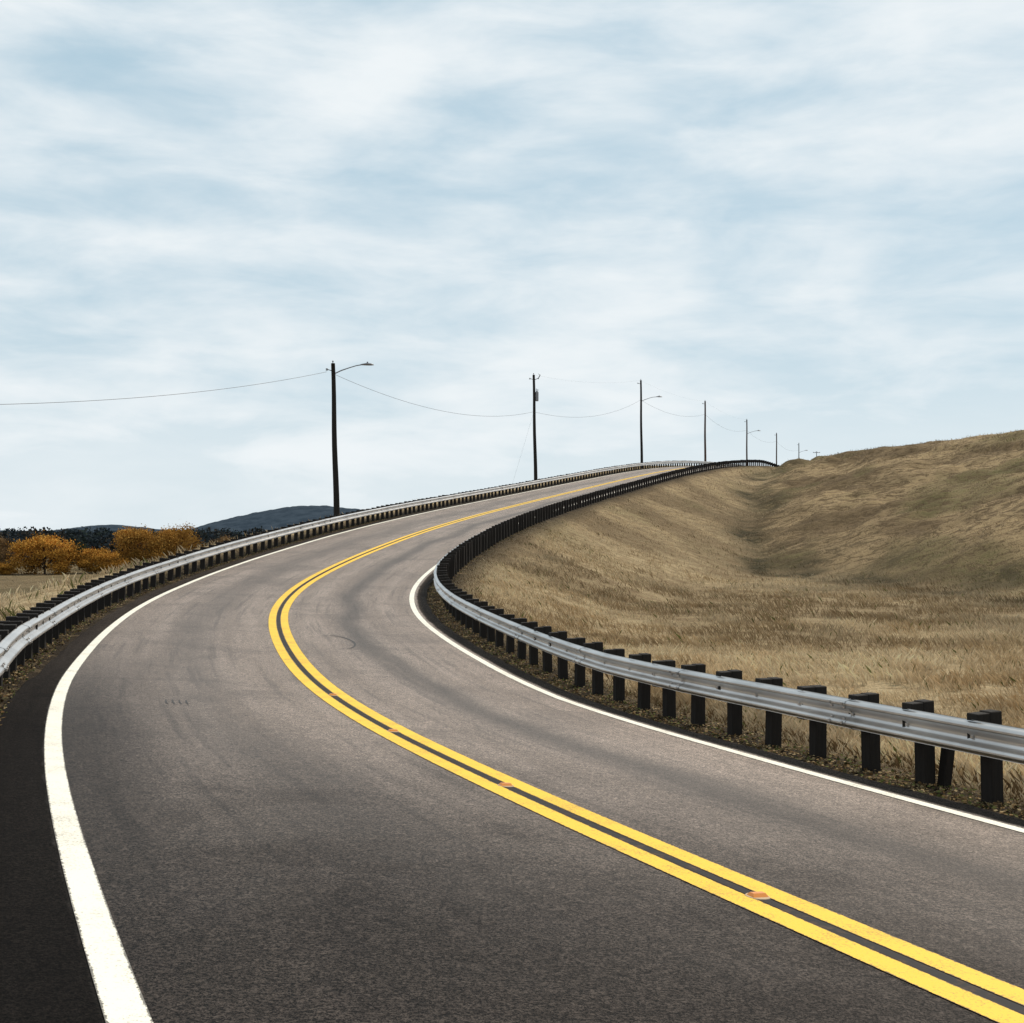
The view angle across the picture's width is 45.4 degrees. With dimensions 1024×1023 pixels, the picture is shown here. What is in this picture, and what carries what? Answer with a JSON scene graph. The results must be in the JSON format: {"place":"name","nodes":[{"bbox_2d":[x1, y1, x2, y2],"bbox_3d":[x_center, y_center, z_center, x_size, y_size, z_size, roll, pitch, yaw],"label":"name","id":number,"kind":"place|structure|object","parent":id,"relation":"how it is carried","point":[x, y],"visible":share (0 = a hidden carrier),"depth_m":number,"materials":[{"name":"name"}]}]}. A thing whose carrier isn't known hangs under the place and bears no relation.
{"place":"outdoors","nodes":[
{"label":"outdoors","id":0,"kind":"place"},
{"bbox_2d":[0,505,360,536],"bbox_3d":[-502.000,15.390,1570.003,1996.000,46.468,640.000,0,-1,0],"label":"hill","id":1,"kind":"structure","parent":0,"point":[279,518],"depth_m":1465.83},
{"bbox_2d":[0,466,1023,1022],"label":"road","id":2,"kind":"structure","parent":0,"point":[218,804],"depth_m":7.81,"materials":[{"name":"grey asphalt"}]},
{"bbox_2d":[387,729,398,731],"bbox_3d":[-1.302,2.398,13.418,0.146,0.026,0.150,5,-3,-20],"label":"road marker","id":3,"kind":"object","parent":2,"relation":"on","point":[392,730],"visible":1,"depth_m":13.40,"materials":[{"name":"orange plastic"}]},
{"bbox_2d":[497,783,513,786],"bbox_3d":[-0.052,2.262,10.151,0.146,0.026,0.150,5,-3,-22],"label":"road marker","id":4,"kind":"object","parent":2,"relation":"on","point":[505,784],"visible":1,"depth_m":10.12,"materials":[{"name":"orange plastic"}]},
{"bbox_2d":[745,891,770,899],"bbox_3d":[1.361,2.123,6.788,0.146,0.026,0.150,5,-3,-24],"label":"road marker","id":5,"kind":"object","parent":2,"relation":"on","point":[760,895],"visible":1,"depth_m":6.76,"materials":[{"name":"orange plastic"}]},
{"bbox_2d":[0,430,1023,818],"bbox_3d":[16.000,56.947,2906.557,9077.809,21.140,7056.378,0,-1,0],"label":"ground","id":6,"kind":"structure","parent":0,"point":[858,554],"depth_m":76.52,"materials":[{"name":"brown plant"}]},
{"bbox_2d":[0,536,16,565],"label":"tree","id":7,"kind":"object","parent":6,"relation":"on","point":[3,556],"visible":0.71,"depth_m":221.27,"materials":[{"name":"orange plant"}]},
{"bbox_2d":[0,563,20,574],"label":"tree","id":8,"kind":"object","parent":6,"relation":"on","point":[5,569],"visible":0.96,"depth_m":188.81,"materials":[{"name":"orange plant"}]},
{"bbox_2d":[4,530,83,574],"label":"tree","id":9,"kind":"object","parent":6,"relation":"on","point":[41,544],"visible":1,"depth_m":190.88,"materials":[{"name":"orange plant"}]},
{"bbox_2d":[62,542,91,569],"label":"tree","id":10,"kind":"object","parent":6,"relation":"on","point":[82,547],"visible":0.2,"depth_m":213.57,"materials":[{"name":"orange plant"}]},
{"bbox_2d":[72,546,132,572],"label":"tree","id":11,"kind":"object","parent":6,"relation":"on","point":[92,556],"visible":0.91,"depth_m":193.96,"materials":[{"name":"orange plant"}]},
{"bbox_2d":[106,523,169,565],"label":"tree","id":12,"kind":"object","parent":6,"relation":"on","point":[126,539],"visible":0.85,"depth_m":200.68,"materials":[{"name":"orange plant"}]},
{"bbox_2d":[0,526,278,563],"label":"woodland","id":13,"kind":"object","parent":6,"relation":"on","point":[97,539],"visible":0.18,"depth_m":277.76,"materials":[{"name":"green plant"}]},
{"bbox_2d":[143,542,181,561],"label":"tree","id":14,"kind":"object","parent":6,"relation":"on","point":[156,551],"visible":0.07,"depth_m":220.40,"materials":[{"name":"orange plant"}]},
{"bbox_2d":[156,521,205,557],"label":"tree","id":15,"kind":"object","parent":6,"relation":"on","point":[183,540],"visible":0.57,"depth_m":206.65,"materials":[{"name":"orange plant"}]},
{"bbox_2d":[209,534,232,543],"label":"tree","id":16,"kind":"object","parent":6,"relation":"on","point":[225,537],"visible":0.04,"depth_m":236.45,"materials":[{"name":"orange plant"}]},
{"bbox_2d":[0,465,688,619],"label":"grass","id":17,"kind":"structure","parent":6,"relation":"on","point":[5,614],"depth_m":37.19,"materials":[{"name":"beige plant"}]},
{"bbox_2d":[326,361,373,515],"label":"utility pole","id":18,"kind":"object","parent":6,"relation":"on","point":[336,503],"visible":0.97,"depth_m":72.39,"materials":[{"name":"grey"}]},
{"bbox_2d":[0,372,323,404],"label":"power line","id":19,"kind":"object","parent":18,"relation":"attached to","point":[150,396],"visible":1,"depth_m":56.95,"materials":[{"name":"black metal"}]},
{"bbox_2d":[0,460,737,686],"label":"guardrail","id":20,"kind":"object","parent":6,"relation":"on","point":[25,634],"visible":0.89,"depth_m":36.17,"materials":[{"name":"metal"}]},
{"bbox_2d":[0,515,1023,819],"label":"leaf litter","id":21,"kind":"object","parent":6,"relation":"on","point":[686,725],"visible":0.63,"depth_m":16.43,"materials":[{"name":"brown plant"}]},
{"bbox_2d":[529,373,539,484],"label":"utility pole","id":22,"kind":"object","parent":6,"relation":"on","point":[535,396],"visible":0.94,"depth_m":116.08,"materials":[{"name":"grey"}]},
{"bbox_2d":[337,375,530,415],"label":"power line","id":23,"kind":"object","parent":22,"relation":"attached to","point":[419,405],"visible":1,"depth_m":86.00,"materials":[{"name":"black metal"}]},
{"bbox_2d":[638,379,661,462],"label":"utility pole","id":24,"kind":"object","parent":6,"relation":"on","point":[641,444],"visible":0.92,"depth_m":150.15,"materials":[{"name":"grey"}]},
{"bbox_2d":[702,401,705,460],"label":"utility pole","id":25,"kind":"object","parent":6,"relation":"on","point":[704,403],"visible":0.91,"depth_m":185.16,"materials":[{"name":"grey"}]},
{"bbox_2d":[433,460,1023,803],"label":"guardrail","id":26,"kind":"object","parent":6,"relation":"on","point":[990,739],"visible":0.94,"depth_m":15.27,"materials":[{"name":"metal"}]},
{"bbox_2d":[453,430,1023,627],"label":"grass","id":27,"kind":"structure","parent":6,"relation":"on","point":[796,596],"depth_m":58.59,"materials":[{"name":"beige plant"}]},
{"bbox_2d":[746,420,759,459],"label":"utility pole","id":28,"kind":"object","parent":6,"relation":"on","point":[747,440],"visible":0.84,"depth_m":222.23,"materials":[{"name":"grey"}]},
{"bbox_2d":[776,433,776,463],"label":"utility pole","id":29,"kind":"object","parent":6,"relation":"on","point":[776,448],"visible":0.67,"depth_m":260.20,"materials":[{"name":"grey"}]},
{"bbox_2d":[0,0,1023,530],"label":"sky","id":30,"kind":"structure","parent":0,"point":[802,221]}
]}

